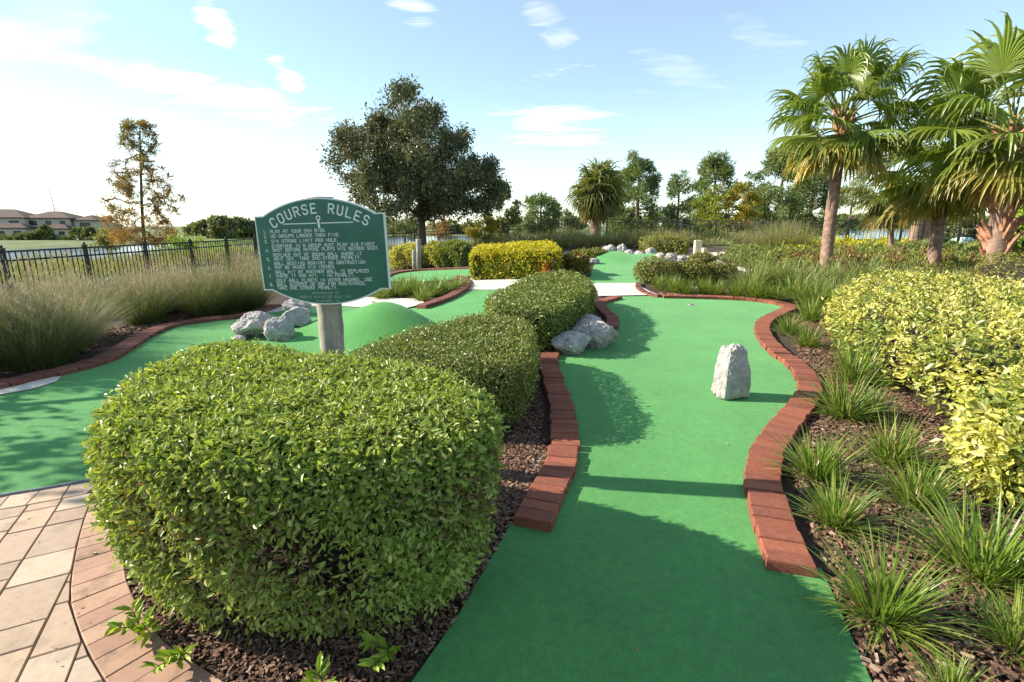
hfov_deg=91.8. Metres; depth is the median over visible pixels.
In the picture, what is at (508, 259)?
golden hedge
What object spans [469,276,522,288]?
concrete path
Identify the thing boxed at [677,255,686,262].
rock
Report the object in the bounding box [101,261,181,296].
feather grass
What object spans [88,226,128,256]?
pale shrub
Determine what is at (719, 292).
strappy clump
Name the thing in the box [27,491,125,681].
patio base
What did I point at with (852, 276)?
strappy clump
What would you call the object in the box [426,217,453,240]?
tree
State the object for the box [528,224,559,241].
feather grass
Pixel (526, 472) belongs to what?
sandy soil
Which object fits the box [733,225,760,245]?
feather grass
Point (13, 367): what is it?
feather grass
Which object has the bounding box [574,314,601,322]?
rock
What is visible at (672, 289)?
strappy clump
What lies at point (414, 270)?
brick border
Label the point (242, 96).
sky
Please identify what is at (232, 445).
clipped bush
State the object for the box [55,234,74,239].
tree
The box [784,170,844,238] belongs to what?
pine tree
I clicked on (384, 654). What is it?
leafy shoot
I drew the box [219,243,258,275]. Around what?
feather grass
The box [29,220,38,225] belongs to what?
window
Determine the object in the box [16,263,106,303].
feather grass
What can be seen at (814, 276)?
strappy clump
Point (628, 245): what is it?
feather grass
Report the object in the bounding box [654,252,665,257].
rock
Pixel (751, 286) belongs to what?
strappy clump
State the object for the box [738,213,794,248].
feather grass
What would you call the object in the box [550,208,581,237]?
tree
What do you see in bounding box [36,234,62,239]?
tree
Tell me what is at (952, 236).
dark shrub
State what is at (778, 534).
brick border
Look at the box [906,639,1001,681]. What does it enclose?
strappy clump
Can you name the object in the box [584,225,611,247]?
feather grass
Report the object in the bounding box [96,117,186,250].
cypress tree
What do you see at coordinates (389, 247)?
feather grass
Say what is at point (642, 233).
feather grass
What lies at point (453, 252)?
leafy shrub
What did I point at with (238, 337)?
rock
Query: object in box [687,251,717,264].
round shrub
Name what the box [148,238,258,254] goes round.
shore reeds
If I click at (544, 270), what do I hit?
croton shrub
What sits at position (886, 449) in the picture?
strappy clump
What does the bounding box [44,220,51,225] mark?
window
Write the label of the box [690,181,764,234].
amber tree
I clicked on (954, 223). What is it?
tree
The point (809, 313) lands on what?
strappy clump
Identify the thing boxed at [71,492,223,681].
paver border
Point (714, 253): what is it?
concrete path
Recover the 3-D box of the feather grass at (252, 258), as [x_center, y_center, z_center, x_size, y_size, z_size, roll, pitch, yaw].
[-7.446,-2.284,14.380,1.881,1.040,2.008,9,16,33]
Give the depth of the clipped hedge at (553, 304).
6.52 m
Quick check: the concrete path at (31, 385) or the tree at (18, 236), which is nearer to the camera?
the concrete path at (31, 385)
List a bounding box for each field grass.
[0,243,258,285]
[466,225,756,245]
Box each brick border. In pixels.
[0,304,281,388]
[390,267,468,275]
[417,275,470,308]
[514,351,580,531]
[595,296,621,329]
[635,282,660,297]
[662,294,822,577]
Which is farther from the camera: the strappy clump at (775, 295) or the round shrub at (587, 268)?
the round shrub at (587, 268)
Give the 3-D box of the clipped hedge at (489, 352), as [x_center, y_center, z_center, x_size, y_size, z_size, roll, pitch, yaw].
[-0.313,0.191,4.509,1.593,0.650,2.224,8,15,30]
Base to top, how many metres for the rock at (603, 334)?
0.409 m
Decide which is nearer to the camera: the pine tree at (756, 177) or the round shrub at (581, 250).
the round shrub at (581, 250)
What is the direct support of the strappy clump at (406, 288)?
on the bark chips
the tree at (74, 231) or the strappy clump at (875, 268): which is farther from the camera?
the tree at (74, 231)
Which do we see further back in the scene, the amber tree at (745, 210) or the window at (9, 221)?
the window at (9, 221)
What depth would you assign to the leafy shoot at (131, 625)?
1.89 m
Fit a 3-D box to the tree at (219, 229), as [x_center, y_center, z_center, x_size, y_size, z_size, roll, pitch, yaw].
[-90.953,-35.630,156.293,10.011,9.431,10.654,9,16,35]
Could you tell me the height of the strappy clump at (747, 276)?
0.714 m
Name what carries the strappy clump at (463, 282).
on the bark chips
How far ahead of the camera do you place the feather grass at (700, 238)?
24.76 m
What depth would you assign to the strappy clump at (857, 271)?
10.88 m
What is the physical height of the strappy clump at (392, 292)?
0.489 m
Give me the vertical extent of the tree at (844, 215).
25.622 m
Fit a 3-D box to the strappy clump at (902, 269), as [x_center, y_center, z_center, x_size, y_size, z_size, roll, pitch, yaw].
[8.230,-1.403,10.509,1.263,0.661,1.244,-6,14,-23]
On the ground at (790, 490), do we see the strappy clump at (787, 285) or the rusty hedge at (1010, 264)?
the rusty hedge at (1010, 264)
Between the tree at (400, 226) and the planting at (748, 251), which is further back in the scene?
the tree at (400, 226)
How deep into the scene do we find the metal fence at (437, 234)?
28.15 m
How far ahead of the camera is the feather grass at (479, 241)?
25.37 m
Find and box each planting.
[717,237,786,268]
[747,237,1020,277]
[769,243,981,274]
[776,234,912,251]
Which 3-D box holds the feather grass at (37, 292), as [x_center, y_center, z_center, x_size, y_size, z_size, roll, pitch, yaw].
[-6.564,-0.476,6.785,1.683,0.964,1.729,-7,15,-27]
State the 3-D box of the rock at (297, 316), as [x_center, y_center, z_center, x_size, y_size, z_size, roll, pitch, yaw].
[-3.296,-0.343,7.585,0.424,0.388,0.422,-5,14,-22]
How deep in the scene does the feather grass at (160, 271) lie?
9.74 m
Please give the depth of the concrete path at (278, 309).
9.16 m
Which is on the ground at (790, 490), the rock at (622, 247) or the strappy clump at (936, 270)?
the strappy clump at (936, 270)
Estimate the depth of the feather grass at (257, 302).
9.14 m
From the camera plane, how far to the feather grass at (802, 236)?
17.93 m
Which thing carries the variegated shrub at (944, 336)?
on the ground at (790, 490)
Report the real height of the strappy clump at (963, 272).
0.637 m
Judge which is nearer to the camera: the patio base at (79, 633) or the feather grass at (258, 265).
the patio base at (79, 633)
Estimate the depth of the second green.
13.93 m
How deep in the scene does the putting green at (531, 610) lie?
2.37 m
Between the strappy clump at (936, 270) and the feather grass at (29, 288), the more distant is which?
the strappy clump at (936, 270)
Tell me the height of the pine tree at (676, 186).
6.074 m
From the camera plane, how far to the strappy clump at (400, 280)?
11.79 m
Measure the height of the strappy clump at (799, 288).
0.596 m
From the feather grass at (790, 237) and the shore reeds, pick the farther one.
the shore reeds
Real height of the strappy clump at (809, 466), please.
0.437 m
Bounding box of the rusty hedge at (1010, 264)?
[967,246,1023,284]
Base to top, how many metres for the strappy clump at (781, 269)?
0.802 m
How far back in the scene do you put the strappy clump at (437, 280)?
11.52 m
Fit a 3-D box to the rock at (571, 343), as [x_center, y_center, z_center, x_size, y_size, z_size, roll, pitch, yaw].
[0.695,0.022,6.047,0.460,0.305,0.534,10,16,36]
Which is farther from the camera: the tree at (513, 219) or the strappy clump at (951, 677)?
the tree at (513, 219)
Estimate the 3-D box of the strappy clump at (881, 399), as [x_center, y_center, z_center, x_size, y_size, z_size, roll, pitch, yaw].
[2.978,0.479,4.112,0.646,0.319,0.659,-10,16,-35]
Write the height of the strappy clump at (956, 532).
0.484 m
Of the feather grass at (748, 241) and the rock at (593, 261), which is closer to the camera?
the rock at (593, 261)
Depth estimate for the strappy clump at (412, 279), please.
11.83 m
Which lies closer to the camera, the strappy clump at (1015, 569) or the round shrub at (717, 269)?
the strappy clump at (1015, 569)
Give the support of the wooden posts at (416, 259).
on the putting green at (450, 273)
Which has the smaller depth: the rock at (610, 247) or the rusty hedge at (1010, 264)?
the rusty hedge at (1010, 264)
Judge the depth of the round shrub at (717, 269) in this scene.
11.26 m
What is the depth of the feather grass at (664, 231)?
23.47 m
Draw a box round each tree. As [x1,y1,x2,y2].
[0,234,12,239]
[11,231,27,239]
[24,231,38,238]
[31,223,56,239]
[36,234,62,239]
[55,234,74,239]
[67,226,81,235]
[71,234,96,240]
[79,225,101,237]
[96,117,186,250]
[180,221,197,235]
[189,218,210,237]
[205,213,239,238]
[226,216,256,237]
[316,73,512,247]
[386,216,417,242]
[403,221,417,233]
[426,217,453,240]
[436,219,464,233]
[457,220,480,233]
[461,214,503,242]
[483,182,523,239]
[510,216,523,235]
[520,190,562,236]
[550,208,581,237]
[560,215,587,229]
[604,172,641,235]
[615,148,664,234]
[652,210,679,233]
[659,168,694,232]
[679,206,696,234]
[683,149,737,238]
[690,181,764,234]
[738,169,767,234]
[747,145,817,237]
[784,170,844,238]
[836,179,875,237]
[838,213,854,228]
[855,213,880,228]
[945,213,964,227]
[962,216,979,228]
[971,216,988,227]
[1011,204,1023,253]
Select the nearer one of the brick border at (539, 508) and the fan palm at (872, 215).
the brick border at (539, 508)
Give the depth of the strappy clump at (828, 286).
9.32 m
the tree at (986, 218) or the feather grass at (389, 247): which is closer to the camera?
the feather grass at (389, 247)
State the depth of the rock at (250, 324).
6.88 m
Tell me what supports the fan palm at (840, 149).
on the ground at (790, 490)
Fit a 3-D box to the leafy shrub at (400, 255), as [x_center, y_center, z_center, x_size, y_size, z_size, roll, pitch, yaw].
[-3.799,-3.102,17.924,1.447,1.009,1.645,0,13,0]
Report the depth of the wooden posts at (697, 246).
16.58 m
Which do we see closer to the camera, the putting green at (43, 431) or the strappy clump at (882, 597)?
the strappy clump at (882, 597)
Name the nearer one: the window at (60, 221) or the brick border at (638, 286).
the brick border at (638, 286)
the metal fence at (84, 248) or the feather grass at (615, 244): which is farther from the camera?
the feather grass at (615, 244)
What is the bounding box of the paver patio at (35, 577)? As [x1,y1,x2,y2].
[0,482,102,681]
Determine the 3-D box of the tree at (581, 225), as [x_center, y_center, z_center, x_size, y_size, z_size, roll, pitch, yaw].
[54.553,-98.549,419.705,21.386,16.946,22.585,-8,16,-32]
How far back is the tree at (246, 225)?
164.60 m
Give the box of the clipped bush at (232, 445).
[78,336,511,645]
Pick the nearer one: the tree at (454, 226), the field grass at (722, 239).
the field grass at (722, 239)
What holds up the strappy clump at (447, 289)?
on the ground at (790, 490)
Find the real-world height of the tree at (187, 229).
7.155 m
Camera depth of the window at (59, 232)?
144.05 m
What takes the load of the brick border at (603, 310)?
on the ground at (790, 490)
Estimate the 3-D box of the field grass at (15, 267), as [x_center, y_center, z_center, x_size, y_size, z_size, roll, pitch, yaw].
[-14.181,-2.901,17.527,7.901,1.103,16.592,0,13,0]
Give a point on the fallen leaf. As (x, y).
(107, 632)
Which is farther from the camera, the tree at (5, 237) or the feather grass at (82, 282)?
the tree at (5, 237)
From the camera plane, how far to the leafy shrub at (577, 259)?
12.38 m
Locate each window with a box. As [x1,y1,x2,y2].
[8,220,19,222]
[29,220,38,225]
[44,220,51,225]
[58,220,66,224]
[58,231,65,234]
[79,222,91,227]
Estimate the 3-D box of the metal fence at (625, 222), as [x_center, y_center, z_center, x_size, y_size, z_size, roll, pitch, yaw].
[5.395,-6.228,28.378,7.711,1.511,0.402,4,14,16]
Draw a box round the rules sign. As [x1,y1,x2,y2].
[254,196,390,355]
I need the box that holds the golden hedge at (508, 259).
[468,239,563,279]
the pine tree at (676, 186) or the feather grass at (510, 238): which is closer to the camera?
the feather grass at (510, 238)
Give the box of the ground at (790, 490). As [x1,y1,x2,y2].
[0,226,1023,681]
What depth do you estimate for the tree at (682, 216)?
48.49 m
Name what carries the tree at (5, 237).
on the ground at (790, 490)
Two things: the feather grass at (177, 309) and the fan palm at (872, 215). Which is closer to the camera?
the feather grass at (177, 309)
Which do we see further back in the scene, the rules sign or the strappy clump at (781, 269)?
the strappy clump at (781, 269)
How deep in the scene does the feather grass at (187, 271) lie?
9.28 m
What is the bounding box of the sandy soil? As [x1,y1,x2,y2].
[492,447,544,519]
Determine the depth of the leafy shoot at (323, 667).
1.65 m
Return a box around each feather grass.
[0,256,143,370]
[0,259,135,372]
[0,271,98,315]
[2,271,57,304]
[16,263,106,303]
[53,275,106,298]
[54,267,110,298]
[79,257,193,325]
[82,257,173,320]
[87,271,137,304]
[95,266,156,296]
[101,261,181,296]
[120,258,203,313]
[120,261,198,287]
[143,248,251,317]
[145,256,220,308]
[162,238,270,314]
[196,254,278,311]
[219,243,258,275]
[229,248,260,275]
[235,253,261,281]
[388,236,400,251]
[472,238,486,246]
[485,232,506,243]
[500,230,524,243]
[517,227,539,240]
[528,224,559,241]
[545,226,574,248]
[565,227,595,248]
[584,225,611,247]
[602,225,626,246]
[616,227,643,247]
[632,225,657,246]
[648,225,676,235]
[668,226,689,241]
[686,225,711,245]
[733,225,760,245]
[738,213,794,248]
[750,209,812,249]
[766,210,821,250]
[782,219,821,244]
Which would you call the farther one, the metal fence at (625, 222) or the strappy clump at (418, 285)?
the metal fence at (625, 222)
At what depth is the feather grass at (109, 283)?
9.80 m
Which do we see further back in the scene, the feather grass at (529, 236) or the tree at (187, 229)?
the tree at (187, 229)
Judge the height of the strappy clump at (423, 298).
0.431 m
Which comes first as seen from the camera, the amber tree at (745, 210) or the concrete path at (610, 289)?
the concrete path at (610, 289)
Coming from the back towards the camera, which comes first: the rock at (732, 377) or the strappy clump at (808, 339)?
the strappy clump at (808, 339)
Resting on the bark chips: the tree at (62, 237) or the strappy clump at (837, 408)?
the strappy clump at (837, 408)
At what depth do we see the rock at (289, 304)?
8.65 m
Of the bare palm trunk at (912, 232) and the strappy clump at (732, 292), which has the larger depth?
the bare palm trunk at (912, 232)
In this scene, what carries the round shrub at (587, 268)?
on the ground at (790, 490)
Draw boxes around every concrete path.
[0,376,60,393]
[265,304,283,312]
[310,297,422,307]
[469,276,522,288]
[593,283,655,295]
[677,252,746,271]
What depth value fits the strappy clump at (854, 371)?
4.93 m
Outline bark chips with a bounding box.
[0,285,1023,681]
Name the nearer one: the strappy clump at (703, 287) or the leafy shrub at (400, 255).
the strappy clump at (703, 287)
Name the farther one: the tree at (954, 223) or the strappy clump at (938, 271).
the tree at (954, 223)
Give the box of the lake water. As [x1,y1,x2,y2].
[5,230,1023,267]
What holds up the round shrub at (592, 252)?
on the ground at (790, 490)
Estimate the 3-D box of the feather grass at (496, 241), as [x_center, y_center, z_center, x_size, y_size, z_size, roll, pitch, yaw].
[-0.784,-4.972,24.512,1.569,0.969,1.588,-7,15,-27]
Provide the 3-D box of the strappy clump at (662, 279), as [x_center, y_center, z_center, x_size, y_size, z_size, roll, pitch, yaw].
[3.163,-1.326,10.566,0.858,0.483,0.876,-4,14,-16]
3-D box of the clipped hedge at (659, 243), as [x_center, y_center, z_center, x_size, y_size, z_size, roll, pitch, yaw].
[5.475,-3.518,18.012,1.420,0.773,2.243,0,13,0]
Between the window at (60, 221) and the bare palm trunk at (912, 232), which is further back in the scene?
the window at (60, 221)
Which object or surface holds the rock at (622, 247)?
on the second green
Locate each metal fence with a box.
[0,235,258,296]
[387,224,537,246]
[540,218,677,236]
[679,220,1018,244]
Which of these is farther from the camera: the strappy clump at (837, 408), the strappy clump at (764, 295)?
the strappy clump at (764, 295)
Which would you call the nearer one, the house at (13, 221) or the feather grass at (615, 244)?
the feather grass at (615, 244)
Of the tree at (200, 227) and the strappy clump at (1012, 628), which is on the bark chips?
the strappy clump at (1012, 628)
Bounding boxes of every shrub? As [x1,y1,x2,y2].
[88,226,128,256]
[151,231,204,250]
[388,241,423,268]
[422,238,471,267]
[536,259,564,276]
[561,249,590,274]
[567,262,591,274]
[572,247,584,252]
[582,246,607,258]
[633,254,679,282]
[672,256,710,282]
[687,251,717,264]
[704,259,738,282]
[819,266,1023,416]
[912,364,1023,511]
[943,226,962,243]
[962,227,978,240]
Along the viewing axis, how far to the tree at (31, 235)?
133.06 m
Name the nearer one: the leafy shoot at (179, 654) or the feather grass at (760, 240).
the leafy shoot at (179, 654)
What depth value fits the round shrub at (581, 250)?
16.28 m
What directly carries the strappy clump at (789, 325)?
on the ground at (790, 490)
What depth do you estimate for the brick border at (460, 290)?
10.05 m
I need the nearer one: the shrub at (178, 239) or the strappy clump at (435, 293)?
the strappy clump at (435, 293)
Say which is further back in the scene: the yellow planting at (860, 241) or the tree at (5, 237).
the tree at (5, 237)
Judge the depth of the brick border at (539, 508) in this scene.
3.25 m
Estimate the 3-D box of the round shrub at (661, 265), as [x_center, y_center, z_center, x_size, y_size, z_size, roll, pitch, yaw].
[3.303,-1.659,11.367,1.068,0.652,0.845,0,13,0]
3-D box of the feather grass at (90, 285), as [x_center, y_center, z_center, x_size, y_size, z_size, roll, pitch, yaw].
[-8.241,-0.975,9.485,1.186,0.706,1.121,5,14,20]
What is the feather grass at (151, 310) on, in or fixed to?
on the ground at (790, 490)
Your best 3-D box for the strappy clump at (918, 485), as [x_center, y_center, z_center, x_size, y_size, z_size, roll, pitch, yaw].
[2.276,0.747,2.758,0.700,0.419,0.702,-9,16,-35]
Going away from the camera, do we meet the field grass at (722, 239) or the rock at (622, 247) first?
the rock at (622, 247)
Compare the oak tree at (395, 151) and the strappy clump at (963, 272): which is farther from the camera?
the oak tree at (395, 151)
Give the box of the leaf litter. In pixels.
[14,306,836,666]
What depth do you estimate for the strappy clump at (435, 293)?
10.65 m
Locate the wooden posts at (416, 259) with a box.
[412,239,421,269]
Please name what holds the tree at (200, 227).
on the ground at (790, 490)
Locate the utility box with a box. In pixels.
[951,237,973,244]
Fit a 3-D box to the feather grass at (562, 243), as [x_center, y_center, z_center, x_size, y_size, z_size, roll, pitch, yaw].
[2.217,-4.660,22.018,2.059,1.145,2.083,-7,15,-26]
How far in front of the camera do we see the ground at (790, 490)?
2.63 m
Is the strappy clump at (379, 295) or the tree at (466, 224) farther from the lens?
the tree at (466, 224)
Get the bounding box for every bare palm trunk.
[908,218,925,241]
[920,218,931,242]
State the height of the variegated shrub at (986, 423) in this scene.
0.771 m
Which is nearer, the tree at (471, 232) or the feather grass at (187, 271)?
the feather grass at (187, 271)
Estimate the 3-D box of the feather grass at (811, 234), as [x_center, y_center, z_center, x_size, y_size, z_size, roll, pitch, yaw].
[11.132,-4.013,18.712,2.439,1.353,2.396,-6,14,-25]
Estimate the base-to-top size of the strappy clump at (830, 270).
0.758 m
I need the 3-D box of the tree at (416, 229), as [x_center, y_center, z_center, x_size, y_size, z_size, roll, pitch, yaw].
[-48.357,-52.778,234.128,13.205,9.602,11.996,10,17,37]
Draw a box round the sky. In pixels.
[0,0,1023,225]
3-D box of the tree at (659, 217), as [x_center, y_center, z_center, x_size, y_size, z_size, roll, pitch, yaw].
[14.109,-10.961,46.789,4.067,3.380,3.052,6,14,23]
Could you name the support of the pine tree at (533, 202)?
on the ground at (790, 490)
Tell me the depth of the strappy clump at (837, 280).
9.43 m
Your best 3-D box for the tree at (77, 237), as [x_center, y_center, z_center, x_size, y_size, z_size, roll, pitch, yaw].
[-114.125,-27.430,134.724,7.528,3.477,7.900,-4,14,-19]
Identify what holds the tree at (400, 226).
on the ground at (790, 490)
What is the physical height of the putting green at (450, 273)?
0.236 m
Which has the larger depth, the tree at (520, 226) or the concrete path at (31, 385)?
the tree at (520, 226)
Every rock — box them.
[231,311,274,336]
[232,335,246,340]
[263,316,294,340]
[282,299,311,310]
[282,306,311,326]
[550,331,592,354]
[569,319,617,348]
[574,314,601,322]
[589,258,599,264]
[603,244,617,250]
[617,244,626,251]
[624,249,634,253]
[645,247,656,253]
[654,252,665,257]
[663,253,677,263]
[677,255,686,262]
[711,343,750,399]
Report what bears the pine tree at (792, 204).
on the ground at (790, 490)
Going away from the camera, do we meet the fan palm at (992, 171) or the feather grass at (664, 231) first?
the fan palm at (992, 171)
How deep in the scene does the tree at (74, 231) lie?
133.76 m
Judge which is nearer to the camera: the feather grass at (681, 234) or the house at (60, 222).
the feather grass at (681, 234)
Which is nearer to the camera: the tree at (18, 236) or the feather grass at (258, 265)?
the feather grass at (258, 265)
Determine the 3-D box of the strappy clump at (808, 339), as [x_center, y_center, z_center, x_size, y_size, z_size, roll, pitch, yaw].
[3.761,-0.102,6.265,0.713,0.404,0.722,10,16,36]
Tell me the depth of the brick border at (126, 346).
6.03 m
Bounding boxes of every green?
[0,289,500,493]
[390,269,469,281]
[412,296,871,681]
[590,251,660,283]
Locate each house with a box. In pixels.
[0,209,37,234]
[27,211,113,235]
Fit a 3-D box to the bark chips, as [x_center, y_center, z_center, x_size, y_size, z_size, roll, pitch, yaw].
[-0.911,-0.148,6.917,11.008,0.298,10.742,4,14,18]
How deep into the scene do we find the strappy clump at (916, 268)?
10.67 m
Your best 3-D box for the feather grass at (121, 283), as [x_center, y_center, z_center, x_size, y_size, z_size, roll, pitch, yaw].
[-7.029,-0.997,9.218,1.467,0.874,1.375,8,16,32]
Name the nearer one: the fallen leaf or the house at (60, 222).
the fallen leaf
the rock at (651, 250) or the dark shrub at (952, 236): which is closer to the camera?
the rock at (651, 250)
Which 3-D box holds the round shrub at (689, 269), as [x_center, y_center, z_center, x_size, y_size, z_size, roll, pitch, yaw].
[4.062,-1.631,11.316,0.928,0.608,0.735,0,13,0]
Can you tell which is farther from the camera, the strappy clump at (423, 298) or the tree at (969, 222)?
the tree at (969, 222)
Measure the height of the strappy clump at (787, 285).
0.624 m
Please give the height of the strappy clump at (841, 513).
0.349 m
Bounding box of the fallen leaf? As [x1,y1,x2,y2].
[104,619,118,636]
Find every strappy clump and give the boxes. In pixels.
[369,286,397,299]
[383,279,406,297]
[390,273,409,289]
[393,278,415,295]
[398,273,425,287]
[403,274,431,294]
[407,285,434,301]
[419,275,445,297]
[426,272,446,287]
[432,275,459,293]
[438,275,465,290]
[452,273,473,285]
[645,272,672,289]
[655,272,689,292]
[673,278,704,294]
[689,274,718,294]
[702,276,729,295]
[713,276,752,295]
[721,257,783,289]
[728,270,769,297]
[741,256,796,288]
[743,279,784,298]
[746,419,891,491]
[760,281,792,300]
[762,254,818,288]
[771,311,811,335]
[774,270,822,296]
[775,291,831,323]
[776,517,1002,681]
[777,464,904,552]
[780,259,847,287]
[781,276,824,302]
[781,316,836,351]
[788,277,845,308]
[788,359,905,430]
[801,273,845,298]
[803,331,910,390]
[804,255,853,287]
[811,269,856,299]
[824,261,870,287]
[830,403,961,476]
[840,381,917,424]
[843,253,887,276]
[848,444,1002,519]
[848,469,1023,621]
[858,256,912,280]
[880,261,927,276]
[897,262,939,276]
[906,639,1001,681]
[912,263,962,276]
[931,265,972,281]
[932,577,1023,670]
[949,263,980,280]
[961,523,1023,607]
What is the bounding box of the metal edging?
[0,478,90,497]
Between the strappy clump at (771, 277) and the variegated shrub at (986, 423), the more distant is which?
the strappy clump at (771, 277)
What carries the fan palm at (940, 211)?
on the ground at (790, 490)
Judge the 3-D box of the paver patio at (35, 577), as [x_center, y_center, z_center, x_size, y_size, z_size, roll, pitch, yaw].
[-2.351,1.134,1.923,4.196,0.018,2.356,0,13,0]
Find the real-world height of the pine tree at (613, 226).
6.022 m
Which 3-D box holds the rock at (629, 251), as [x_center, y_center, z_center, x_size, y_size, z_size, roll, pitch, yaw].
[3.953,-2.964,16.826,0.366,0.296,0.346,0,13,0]
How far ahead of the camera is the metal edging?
2.96 m
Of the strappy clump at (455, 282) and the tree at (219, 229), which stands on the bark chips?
the strappy clump at (455, 282)
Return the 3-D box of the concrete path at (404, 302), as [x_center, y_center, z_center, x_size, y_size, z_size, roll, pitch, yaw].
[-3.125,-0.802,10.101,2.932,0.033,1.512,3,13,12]
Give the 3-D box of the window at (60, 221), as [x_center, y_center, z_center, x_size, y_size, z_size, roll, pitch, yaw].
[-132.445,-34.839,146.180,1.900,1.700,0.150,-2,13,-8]
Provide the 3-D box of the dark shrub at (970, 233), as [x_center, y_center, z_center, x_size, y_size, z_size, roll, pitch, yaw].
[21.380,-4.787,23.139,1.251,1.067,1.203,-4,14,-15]
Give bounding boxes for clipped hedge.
[349,311,541,428]
[482,268,597,353]
[638,233,689,254]
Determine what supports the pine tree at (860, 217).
on the ground at (790, 490)
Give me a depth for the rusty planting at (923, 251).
13.04 m
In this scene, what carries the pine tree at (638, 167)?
on the ground at (790, 490)
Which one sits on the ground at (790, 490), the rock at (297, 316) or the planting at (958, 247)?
the planting at (958, 247)
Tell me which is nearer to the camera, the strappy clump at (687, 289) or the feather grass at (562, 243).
the strappy clump at (687, 289)
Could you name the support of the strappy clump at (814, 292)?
on the ground at (790, 490)
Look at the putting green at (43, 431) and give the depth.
4.83 m
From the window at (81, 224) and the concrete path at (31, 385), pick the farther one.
the window at (81, 224)
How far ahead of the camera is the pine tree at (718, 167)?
39.62 m
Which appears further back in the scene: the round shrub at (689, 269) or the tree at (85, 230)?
the tree at (85, 230)
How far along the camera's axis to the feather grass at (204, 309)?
8.44 m
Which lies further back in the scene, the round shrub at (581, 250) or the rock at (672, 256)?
the round shrub at (581, 250)
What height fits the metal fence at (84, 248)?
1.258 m
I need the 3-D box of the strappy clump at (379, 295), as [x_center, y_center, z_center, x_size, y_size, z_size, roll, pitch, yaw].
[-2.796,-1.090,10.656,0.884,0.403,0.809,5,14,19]
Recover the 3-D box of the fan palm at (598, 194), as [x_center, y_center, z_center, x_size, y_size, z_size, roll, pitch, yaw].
[4.483,-7.243,25.882,3.622,4.598,3.563,0,13,0]
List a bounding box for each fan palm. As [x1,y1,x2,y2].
[563,155,631,244]
[764,34,940,271]
[839,136,937,254]
[861,101,1023,266]
[884,11,1023,263]
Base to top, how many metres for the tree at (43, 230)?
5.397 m
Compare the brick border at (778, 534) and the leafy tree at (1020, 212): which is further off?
the leafy tree at (1020, 212)
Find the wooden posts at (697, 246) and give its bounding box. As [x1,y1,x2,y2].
[693,240,706,253]
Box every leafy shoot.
[108,595,163,648]
[138,642,198,673]
[300,651,336,681]
[358,629,403,671]
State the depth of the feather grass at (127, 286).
8.19 m
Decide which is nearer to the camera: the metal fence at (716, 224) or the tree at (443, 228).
the metal fence at (716, 224)
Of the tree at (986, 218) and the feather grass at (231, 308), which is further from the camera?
the tree at (986, 218)
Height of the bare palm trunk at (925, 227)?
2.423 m
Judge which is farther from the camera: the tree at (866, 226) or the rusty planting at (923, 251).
the tree at (866, 226)
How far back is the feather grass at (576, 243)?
21.73 m

